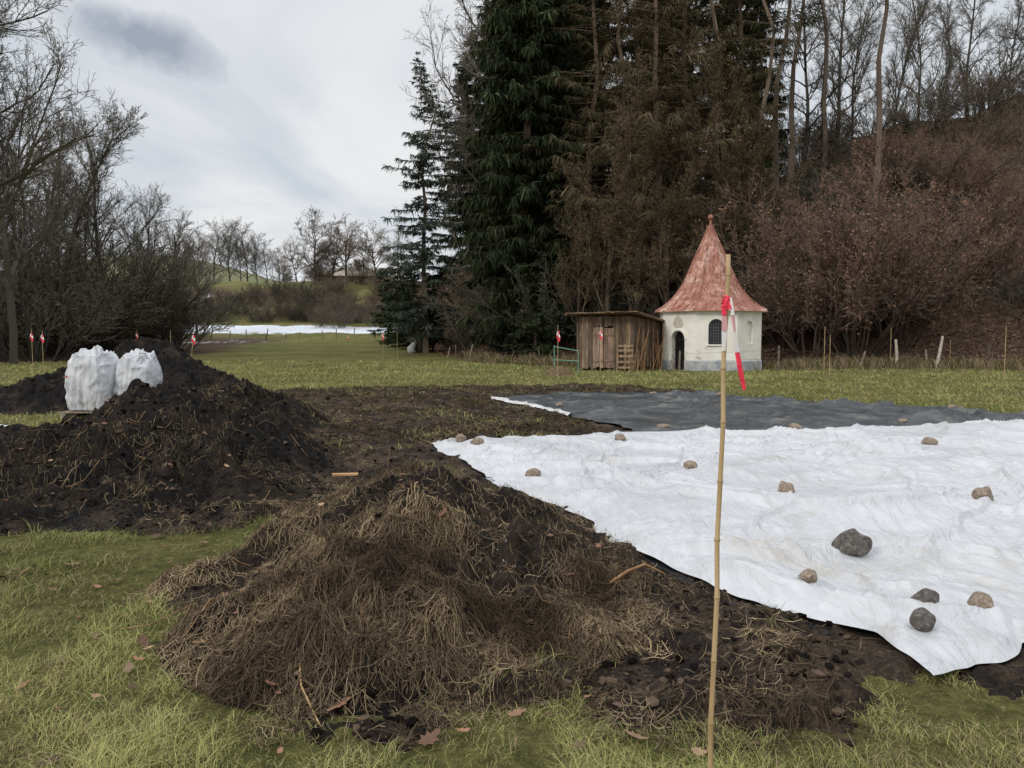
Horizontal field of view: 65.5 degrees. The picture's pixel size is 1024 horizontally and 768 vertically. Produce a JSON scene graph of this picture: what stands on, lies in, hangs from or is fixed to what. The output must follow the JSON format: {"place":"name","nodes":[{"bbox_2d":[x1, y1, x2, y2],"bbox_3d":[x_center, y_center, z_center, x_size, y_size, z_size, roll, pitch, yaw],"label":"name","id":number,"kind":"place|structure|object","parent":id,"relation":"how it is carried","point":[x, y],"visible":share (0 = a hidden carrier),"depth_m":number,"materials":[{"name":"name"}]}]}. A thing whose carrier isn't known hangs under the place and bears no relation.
{"place":"outdoors","nodes":[
{"label":"outdoors","id":0,"kind":"place"},
{"bbox_2d":[0,94,1023,767],"bbox_3d":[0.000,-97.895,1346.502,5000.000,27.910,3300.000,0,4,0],"label":"ground","id":1,"kind":"structure","parent":0,"point":[304,344],"depth_m":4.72,"materials":[{"name":"green plant"}]},
{"bbox_2d":[0,45,46,361],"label":"bare tree","id":2,"kind":"object","parent":1,"relation":"on","point":[27,322],"visible":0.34,"depth_m":47.00,"materials":[{"name":"brown plant"}]},
{"bbox_2d":[0,0,80,259],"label":"bare tree","id":3,"kind":"object","parent":1,"relation":"on","point":[3,11],"visible":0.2,"depth_m":53.22,"materials":[{"name":"brown plant"}]},
{"bbox_2d":[0,77,89,362],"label":"bare tree","id":4,"kind":"object","parent":1,"relation":"on","point":[3,358],"visible":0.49,"depth_m":47.64,"materials":[{"name":"brown plant"}]},
{"bbox_2d":[11,96,95,295],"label":"bare tree","id":5,"kind":"object","parent":1,"relation":"on","point":[61,167],"visible":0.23,"depth_m":63.37,"materials":[{"name":"brown plant"}]},
{"bbox_2d":[0,0,113,220],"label":"bare tree","id":6,"kind":"object","parent":1,"relation":"on","point":[40,159],"visible":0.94,"depth_m":39.24,"materials":[{"name":"brown plant"}]},
{"bbox_2d":[0,141,114,347],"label":"bare tree","id":7,"kind":"object","parent":1,"relation":"on","point":[44,206],"visible":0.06,"depth_m":65.78,"materials":[{"name":"brown plant"}]},
{"bbox_2d":[0,0,115,363],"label":"bare tree","id":8,"kind":"object","parent":1,"relation":"on","point":[7,278],"visible":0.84,"depth_m":41.70,"materials":[{"name":"brown plant"}]},
{"bbox_2d":[2,88,147,354],"bbox_3d":[-30.233,-11.033,54.236,10.440,18.732,5.481,-2,4,-23],"label":"bare tree","id":9,"kind":"object","parent":1,"relation":"on","point":[84,204],"visible":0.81,"depth_m":54.93,"materials":[{"name":"brown plant"}]},
{"bbox_2d":[51,195,129,299],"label":"bare tree","id":10,"kind":"object","parent":1,"relation":"on","point":[86,234],"visible":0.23,"depth_m":59.59,"materials":[{"name":"brown plant"}]},
{"bbox_2d":[0,219,194,361],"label":"stream side scrub","id":11,"kind":"object","parent":1,"relation":"on","point":[50,313],"visible":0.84,"depth_m":50.57,"materials":[{"name":"brown plant"}]},
{"bbox_2d":[10,93,189,281],"bbox_3d":[-32.820,-12.077,62.620,10.614,19.222,13.316,4,5,44],"label":"bare tree","id":12,"kind":"object","parent":1,"relation":"on","point":[96,230],"visible":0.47,"depth_m":62.11,"materials":[{"name":"brown plant"}]},
{"bbox_2d":[58,345,162,417],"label":"bulk bags","id":13,"kind":"object","parent":1,"relation":"on","point":[96,376],"visible":0.7,"depth_m":15.62,"materials":[{"name":"fabric"}]},
{"bbox_2d":[1,263,246,351],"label":"stream side thicket","id":14,"kind":"object","parent":1,"relation":"on","point":[188,319],"visible":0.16,"depth_m":60.88,"materials":[{"name":"brown plant"}]},
{"bbox_2d":[33,221,223,339],"bbox_3d":[-27.730,-7.244,60.088,12.589,10.617,11.306,0,4,-4],"label":"hazel tree","id":15,"kind":"object","parent":1,"relation":"on","point":[173,306],"visible":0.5,"depth_m":59.09,"materials":[{"name":"brown plant"}]},
{"bbox_2d":[100,202,168,284],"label":"bare tree","id":16,"kind":"object","parent":1,"relation":"on","point":[124,233],"visible":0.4,"depth_m":73.53,"materials":[{"name":"brown plant"}]},
{"bbox_2d":[102,182,194,336],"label":"bare tree","id":17,"kind":"object","parent":1,"relation":"on","point":[146,219],"visible":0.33,"depth_m":76.08,"materials":[{"name":"brown plant"}]},
{"bbox_2d":[141,214,207,337],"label":"bare tree","id":18,"kind":"object","parent":1,"relation":"on","point":[166,229],"visible":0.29,"depth_m":91.23,"materials":[{"name":"brown plant"}]},
{"bbox_2d":[149,205,212,342],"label":"bare tree","id":19,"kind":"object","parent":1,"relation":"on","point":[181,228],"visible":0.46,"depth_m":83.00,"materials":[{"name":"brown plant"}]},
{"bbox_2d":[164,237,232,331],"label":"bare tree","id":20,"kind":"object","parent":1,"relation":"on","point":[202,268],"visible":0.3,"depth_m":97.92,"materials":[{"name":"brown plant"}]},
{"bbox_2d":[187,215,394,281],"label":"distant trees","id":21,"kind":"object","parent":1,"relation":"on","point":[237,250],"visible":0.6,"depth_m":165.44,"materials":[{"name":"brown plant"}]},
{"bbox_2d":[277,236,312,280],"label":"oak tree","id":22,"kind":"object","parent":1,"relation":"on","point":[292,258],"visible":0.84,"depth_m":148.09,"materials":[{"name":"brown plant"}]},
{"bbox_2d":[200,275,426,322],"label":"bank shrubs","id":23,"kind":"object","parent":1,"relation":"on","point":[295,312],"visible":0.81,"depth_m":122.19,"materials":[{"name":"brown plant"}]},
{"bbox_2d":[287,207,345,284],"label":"oak tree","id":24,"kind":"object","parent":1,"relation":"on","point":[317,254],"visible":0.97,"depth_m":135.99,"materials":[{"name":"brown plant"}]},
{"bbox_2d":[316,212,373,281],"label":"oak tree","id":25,"kind":"object","parent":1,"relation":"on","point":[346,244],"visible":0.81,"depth_m":137.58,"materials":[{"name":"brown plant"}]},
{"bbox_2d":[294,260,400,328],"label":"bank thicket","id":26,"kind":"object","parent":1,"relation":"on","point":[346,314],"visible":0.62,"depth_m":111.39,"materials":[{"name":"brown plant"}]},
{"bbox_2d":[0,400,706,764],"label":"fallen leaves","id":27,"kind":"object","parent":1,"relation":"on","point":[424,740],"visible":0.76,"depth_m":3.56,"materials":[{"name":"brown plant"}]},
{"bbox_2d":[347,237,375,284],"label":"oak tree","id":28,"kind":"object","parent":1,"relation":"on","point":[361,264],"visible":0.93,"depth_m":135.36,"materials":[{"name":"brown plant"}]},
{"bbox_2d":[348,220,394,279],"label":"oak tree","id":29,"kind":"object","parent":1,"relation":"on","point":[378,254],"visible":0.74,"depth_m":137.27,"materials":[{"name":"brown plant"}]},
{"bbox_2d":[367,267,403,341],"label":"spruce tree","id":30,"kind":"object","parent":1,"relation":"on","point":[380,295],"visible":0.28,"depth_m":83.58,"materials":[{"name":"green plant"}]},
{"bbox_2d":[373,259,420,347],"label":"spruce tree","id":31,"kind":"object","parent":1,"relation":"on","point":[387,341],"visible":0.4,"depth_m":71.20,"materials":[{"name":"green plant"}]},
{"bbox_2d":[386,279,420,348],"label":"spruce tree","id":32,"kind":"object","parent":1,"relation":"on","point":[408,297],"visible":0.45,"depth_m":65.62,"materials":[{"name":"green plant"}]},
{"bbox_2d":[370,51,469,352],"bbox_3d":[-6.298,-12.967,57.421,7.972,21.631,7.031,-2,4,-26],"label":"spruce tree","id":33,"kind":"object","parent":1,"relation":"on","point":[421,164],"visible":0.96,"depth_m":56.97,"materials":[{"name":"conifer needles"},{"name":"bark"}]},
{"bbox_2d":[404,262,455,351],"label":"spruce tree","id":34,"kind":"object","parent":1,"relation":"on","point":[432,342],"visible":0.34,"depth_m":59.55,"materials":[{"name":"green plant"}]},
{"bbox_2d":[425,0,482,256],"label":"bare tree","id":35,"kind":"object","parent":1,"relation":"on","point":[465,119],"visible":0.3,"depth_m":69.96,"materials":[{"name":"grey plant"}]},
{"bbox_2d":[448,0,531,306],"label":"spruce tree","id":36,"kind":"object","parent":1,"relation":"on","point":[502,217],"visible":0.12,"depth_m":53.81,"materials":[{"name":"green plant"}]},
{"bbox_2d":[398,0,592,251],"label":"bare tree","id":37,"kind":"object","parent":1,"relation":"on","point":[443,74],"visible":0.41,"depth_m":58.66,"materials":[{"name":"grey plant"}]},
{"bbox_2d":[453,0,600,354],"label":"spruce tree","id":38,"kind":"object","parent":1,"relation":"on","point":[522,91],"visible":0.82,"depth_m":47.29,"materials":[{"name":"conifer needles"},{"name":"bark"}]},
{"bbox_2d":[502,258,562,361],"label":"spruce tree","id":39,"kind":"object","parent":1,"relation":"on","point":[544,347],"visible":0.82,"depth_m":45.71,"materials":[{"name":"green plant"}]},
{"bbox_2d":[485,0,602,320],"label":"spruce tree","id":40,"kind":"object","parent":1,"relation":"on","point":[559,55],"visible":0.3,"depth_m":48.13,"materials":[{"name":"green plant"}]},
{"bbox_2d":[500,0,618,299],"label":"spruce tree","id":41,"kind":"object","parent":1,"relation":"on","point":[572,63],"visible":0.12,"depth_m":52.84,"materials":[{"name":"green plant"}]},
{"bbox_2d":[109,382,1023,764],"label":"soil bed","id":42,"kind":"object","parent":1,"relation":"on","point":[885,660],"visible":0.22,"depth_m":4.14,"materials":[{"name":"brown soil"}]},
{"bbox_2d":[0,336,335,535],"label":"black compost heap","id":43,"kind":"object","parent":42,"relation":"on","point":[32,402],"visible":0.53,"depth_m":8.30,"materials":[{"name":"black soil"}]},
{"bbox_2d":[0,377,338,535],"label":"heap straw","id":44,"kind":"object","parent":42,"relation":"on","point":[203,504],"visible":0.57,"depth_m":7.64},
{"bbox_2d":[28,391,664,726],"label":"sticks","id":45,"kind":"object","parent":42,"relation":"on","point":[621,575],"visible":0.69,"depth_m":5.07,"materials":[{"name":"brown wood"}]},
{"bbox_2d":[0,337,864,753],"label":"soil clods","id":46,"kind":"object","parent":42,"relation":"on","point":[662,677],"visible":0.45,"depth_m":4.11,"materials":[{"name":"brown soil"}]},
{"bbox_2d":[191,368,694,448],"bbox_3d":[-1.296,0.046,18.084,12.733,0.926,14.256,0,4,0],"label":"soil stubble","id":47,"kind":"object","parent":42,"relation":"on","point":[471,403],"visible":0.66,"depth_m":15.36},
{"bbox_2d":[119,460,891,759],"bbox_3d":[-0.558,0.995,5.566,4.284,0.728,5.184,0,4,0],"label":"straw compost heap","id":48,"kind":"object","parent":42,"relation":"on","point":[500,552],"visible":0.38,"depth_m":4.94,"materials":[{"name":"brown plant"}]},
{"bbox_2d":[0,377,1023,758],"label":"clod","id":49,"kind":"object","parent":42,"relation":"on","point":[624,711],"visible":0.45,"depth_m":5.03,"materials":[{"name":"black soil"}]},
{"bbox_2d":[430,446,865,634],"bbox_3d":[0.380,1.121,7.903,0.764,0.019,7.864,-1,4,-22],"label":"black liner edge","id":50,"kind":"object","parent":42,"relation":"on","point":[657,562],"visible":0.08,"depth_m":5.36,"materials":[{"name":"black plastic"}]},
{"bbox_2d":[432,418,1023,674],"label":"white silage sheet","id":51,"kind":"object","parent":42,"relation":"on","point":[911,507],"visible":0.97,"depth_m":6.52,"materials":[{"name":"plastic"}]},
{"bbox_2d":[831,528,871,555],"bbox_3d":[2.394,1.100,5.645,0.260,0.175,0.213,1,4,13],"label":"rock","id":52,"kind":"object","parent":51,"relation":"on","point":[853,541],"visible":0.98,"depth_m":5.56,"materials":[{"name":"grey stone"}]},
{"bbox_2d":[909,607,935,630],"bbox_3d":[2.120,1.211,4.113,0.121,0.094,0.158,1,4,22],"label":"rock","id":53,"kind":"object","parent":51,"relation":"on","point":[922,619],"visible":1,"depth_m":4.07,"materials":[{"name":"grey stone"}]},
{"bbox_2d":[910,588,939,602],"bbox_3d":[2.259,1.158,4.348,0.140,0.087,0.112,0,4,6],"label":"rock","id":54,"kind":"object","parent":51,"relation":"on","point":[924,595],"visible":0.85,"depth_m":4.31,"materials":[{"name":"grey stone"}]},
{"bbox_2d":[967,591,993,608],"bbox_3d":[2.613,1.209,4.439,0.132,0.099,0.146,2,4,26],"label":"rock","id":55,"kind":"object","parent":51,"relation":"on","point":[981,599],"visible":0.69,"depth_m":4.40,"materials":[{"name":"beige stone"}]},
{"bbox_2d":[503,389,1023,431],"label":"dark tarp sheet","id":56,"kind":"object","parent":42,"relation":"on","point":[676,410],"visible":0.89,"depth_m":15.41,"materials":[{"name":"grey plastic"}]},
{"bbox_2d":[427,0,707,302],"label":"forest trees","id":57,"kind":"object","parent":1,"relation":"on","point":[471,89],"visible":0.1,"depth_m":66.04,"materials":[{"name":"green plant"}]},
{"bbox_2d":[547,144,611,324],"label":"bare tree","id":58,"kind":"object","parent":1,"relation":"on","point":[578,247],"visible":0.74,"depth_m":45.75,"materials":[{"name":"brown plant"}]},
{"bbox_2d":[506,0,675,311],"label":"larch tree","id":59,"kind":"object","parent":1,"relation":"on","point":[607,46],"visible":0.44,"depth_m":47.69,"materials":[{"name":"brown plant"}]},
{"bbox_2d":[562,0,633,258],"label":"spruce tree","id":60,"kind":"object","parent":1,"relation":"on","point":[611,58],"visible":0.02,"depth_m":57.82,"materials":[{"name":"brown plant"}]},
{"bbox_2d":[550,47,670,310],"bbox_3d":[5.392,-9.743,45.141,7.019,16.642,4.768,2,4,24],"label":"bare tree","id":61,"kind":"object","parent":1,"relation":"on","point":[607,225],"visible":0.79,"depth_m":44.34,"materials":[{"name":"brown plant"}]},
{"bbox_2d":[564,311,664,370],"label":"wooden shed","id":62,"kind":"structure","parent":1,"relation":"on","point":[643,349],"depth_m":35.39,"materials":[{"name":"brown wood"}]},
{"bbox_2d":[547,0,688,308],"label":"larch tree","id":63,"kind":"object","parent":1,"relation":"on","point":[617,33],"visible":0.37,"depth_m":46.82,"materials":[{"name":"brown plant"}]},
{"bbox_2d":[407,218,855,355],"bbox_3d":[0.719,-6.278,56.527,46.185,8.682,20.864,4,5,44],"label":"undergrowth thicket","id":64,"kind":"object","parent":1,"relation":"on","point":[468,308],"visible":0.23,"depth_m":47.65,"materials":[{"name":"brown plant"}]},
{"bbox_2d":[604,106,678,311],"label":"bare tree","id":65,"kind":"object","parent":1,"relation":"on","point":[641,231],"visible":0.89,"depth_m":43.65,"materials":[{"name":"brown plant"}]},
{"bbox_2d":[566,0,724,263],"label":"larch tree","id":66,"kind":"object","parent":1,"relation":"on","point":[644,46],"visible":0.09,"depth_m":54.25,"materials":[{"name":"brown plant"}]},
{"bbox_2d":[572,0,735,317],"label":"larch tree","id":67,"kind":"object","parent":1,"relation":"on","point":[656,13],"visible":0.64,"depth_m":44.85,"materials":[{"name":"brown plant"}]},
{"bbox_2d":[615,87,714,303],"bbox_3d":[8.733,-9.320,44.333,4.470,15.602,6.580,-2,4,-30],"label":"bare tree","id":68,"kind":"object","parent":1,"relation":"on","point":[665,233],"visible":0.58,"depth_m":44.38,"materials":[{"name":"brown plant"}]},
{"bbox_2d":[618,0,723,231],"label":"spruce tree","id":69,"kind":"object","parent":1,"relation":"on","point":[675,26],"visible":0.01,"depth_m":58.83,"materials":[{"name":"green plant"}]},
{"bbox_2d":[603,0,774,279],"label":"larch tree","id":70,"kind":"object","parent":1,"relation":"on","point":[683,26],"visible":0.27,"depth_m":50.47,"materials":[{"name":"brown plant"}]},
{"bbox_2d":[659,118,749,279],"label":"bare tree","id":71,"kind":"object","parent":1,"relation":"on","point":[690,222],"visible":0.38,"depth_m":45.38,"materials":[{"name":"brown plant"}]},
{"bbox_2d":[655,204,767,370],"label":"chapel","id":72,"kind":"structure","parent":1,"relation":"on","point":[690,311],"depth_m":35.99,"materials":[{"name":"paint"}]},
{"bbox_2d":[669,316,686,369],"bbox_3d":[7.637,-1.871,36.250,0.315,2.480,1.000,-3,5,-39],"label":"door","id":73,"kind":"structure","parent":72,"relation":"in","point":[680,338],"depth_m":36.35,"materials":[{"name":"metal"}]},
{"bbox_2d":[707,319,721,345],"bbox_3d":[9.054,-2.309,35.377,0.800,1.215,0.280,0,4,6],"label":"window","id":74,"kind":"structure","parent":72,"relation":"in","point":[715,326],"depth_m":35.40,"materials":[{"name":"glass"}]},
{"bbox_2d":[662,0,777,231],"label":"larch tree","id":75,"kind":"object","parent":1,"relation":"on","point":[716,31],"visible":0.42,"depth_m":48.62,"materials":[{"name":"brown plant"}]},
{"bbox_2d":[675,25,776,278],"bbox_3d":[12.646,-11.435,46.396,5.066,17.682,7.457,3,5,37],"label":"bare tree","id":76,"kind":"object","parent":1,"relation":"on","point":[718,93],"visible":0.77,"depth_m":45.07,"materials":[{"name":"brown plant"}]},
{"bbox_2d":[707,254,745,767],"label":"bamboo marker pole","id":77,"kind":"object","parent":1,"relation":"on","point":[727,304],"visible":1,"depth_m":2.62,"materials":[{"name":"brown wood"}]},
{"bbox_2d":[429,119,1023,366],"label":"leaf litter","id":78,"kind":"object","parent":1,"relation":"on","point":[443,352],"visible":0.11,"depth_m":45.05,"materials":[{"name":"brown plant"}]},
{"bbox_2d":[673,0,781,214],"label":"spruce tree","id":79,"kind":"object","parent":1,"relation":"on","point":[750,6],"visible":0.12,"depth_m":57.88,"materials":[{"name":"green plant"}]},
{"bbox_2d":[665,0,807,259],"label":"larch tree","id":80,"kind":"object","parent":1,"relation":"on","point":[741,26],"visible":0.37,"depth_m":52.63,"materials":[{"name":"brown plant"}]},
{"bbox_2d":[461,349,1023,371],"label":"dry grass","id":81,"kind":"structure","parent":1,"relation":"on","point":[905,362],"depth_m":37.01,"materials":[{"name":"plant"}]},
{"bbox_2d":[719,0,797,172],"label":"spruce tree","id":82,"kind":"object","parent":1,"relation":"on","point":[771,97],"visible":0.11,"depth_m":63.86,"materials":[{"name":"green plant"}]},
{"bbox_2d":[727,90,824,263],"bbox_3d":[15.475,-10.792,47.300,6.141,14.562,4.172,0,4,0],"label":"bare tree","id":83,"kind":"object","parent":1,"relation":"on","point":[759,159],"visible":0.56,"depth_m":46.88,"materials":[{"name":"brown plant"}]},
{"bbox_2d":[734,0,822,260],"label":"pine tree","id":84,"kind":"object","parent":1,"relation":"on","point":[773,26],"visible":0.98,"depth_m":48.49,"materials":[{"name":"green plant"}]},
{"bbox_2d":[731,221,841,350],"bbox_3d":[14.254,-5.269,44.147,7.720,7.240,9.213,1,4,21],"label":"red shrub","id":85,"kind":"object","parent":1,"relation":"on","point":[773,339],"visible":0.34,"depth_m":42.99,"materials":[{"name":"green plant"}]},
{"bbox_2d":[751,0,822,218],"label":"pine tree","id":86,"kind":"object","parent":1,"relation":"on","point":[775,121],"visible":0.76,"depth_m":52.77,"materials":[{"name":"brown plant"}]},
{"bbox_2d":[774,0,827,202],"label":"pine tree","id":87,"kind":"object","parent":1,"relation":"on","point":[791,121],"visible":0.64,"depth_m":55.92,"materials":[{"name":"brown plant"}]},
{"bbox_2d":[755,0,862,158],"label":"bare tree","id":88,"kind":"object","parent":1,"relation":"on","point":[804,40],"visible":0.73,"depth_m":62.24,"materials":[{"name":"brown plant"}]},
{"bbox_2d":[808,0,828,170],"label":"pine tree","id":89,"kind":"object","parent":1,"relation":"on","point":[825,79],"visible":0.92,"depth_m":60.53,"materials":[{"name":"brown plant"}]},
{"bbox_2d":[734,197,920,358],"bbox_3d":[16.257,-5.656,44.081,11.339,8.911,9.502,2,4,32],"label":"red shrub","id":90,"kind":"object","parent":1,"relation":"on","point":[835,321],"visible":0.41,"depth_m":41.75,"materials":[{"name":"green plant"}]},
{"bbox_2d":[798,0,896,143],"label":"bare tree","id":91,"kind":"object","parent":1,"relation":"on","point":[831,51],"visible":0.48,"depth_m":72.18,"materials":[{"name":"brown plant"}]},
{"bbox_2d":[682,99,1023,334],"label":"hillside scrub","id":92,"kind":"object","parent":1,"relation":"on","point":[959,184],"visible":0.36,"depth_m":51.19,"materials":[{"name":"brown plant"}]},
{"bbox_2d":[685,128,1023,358],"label":"red shrub","id":93,"kind":"object","parent":1,"relation":"on","point":[853,312],"visible":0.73,"depth_m":40.45,"materials":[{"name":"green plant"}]},
{"bbox_2d":[814,0,898,132],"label":"bare tree","id":94,"kind":"object","parent":1,"relation":"on","point":[860,43],"visible":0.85,"depth_m":67.15,"materials":[{"name":"brown plant"}]},
{"bbox_2d":[861,0,892,218],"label":"pine tree","id":95,"kind":"object","parent":1,"relation":"on","point":[879,89],"visible":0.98,"depth_m":51.82,"materials":[{"name":"brown plant"}]},
{"bbox_2d":[747,61,1023,201],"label":"crest bushes","id":96,"kind":"object","parent":1,"relation":"on","point":[936,94],"visible":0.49,"depth_m":60.26,"materials":[{"name":"brown plant"}]},
{"bbox_2d":[856,0,935,110],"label":"bare tree","id":97,"kind":"object","parent":1,"relation":"on","point":[904,65],"visible":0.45,"depth_m":71.19,"materials":[{"name":"brown plant"}]},
{"bbox_2d":[778,47,1023,325],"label":"hillside bushes","id":98,"kind":"object","parent":1,"relation":"on","point":[1014,288],"visible":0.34,"depth_m":56.48,"materials":[{"name":"brown plant"}]},
{"bbox_2d":[796,163,1011,348],"bbox_3d":[19.937,-6.718,43.056,10.689,10.025,12.757,0,4,3],"label":"red shrub","id":99,"kind":"object","parent":1,"relation":"on","point":[897,335],"visible":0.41,"depth_m":41.53,"materials":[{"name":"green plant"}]},
{"bbox_2d":[879,0,964,116],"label":"bare tree","id":100,"kind":"object","parent":1,"relation":"on","point":[915,8],"visible":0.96,"depth_m":64.63,"materials":[{"name":"brown plant"}]},
{"bbox_2d":[930,0,975,115],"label":"bare tree","id":101,"kind":"object","parent":1,"relation":"on","point":[949,64],"visible":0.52,"depth_m":71.30,"materials":[{"name":"brown plant"}]},
{"bbox_2d":[934,0,1008,112],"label":"bare tree","id":102,"kind":"object","parent":1,"relation":"on","point":[966,67],"visible":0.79,"depth_m":66.22,"materials":[{"name":"brown plant"}]},
{"bbox_2d":[976,0,1023,103],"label":"bare tree","id":103,"kind":"object","parent":1,"relation":"on","point":[1018,15],"visible":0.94,"depth_m":62.08,"materials":[{"name":"brown plant"}]},
{"bbox_2d":[0,0,1023,281],"label":"sky","id":104,"kind":"structure","parent":0,"point":[263,113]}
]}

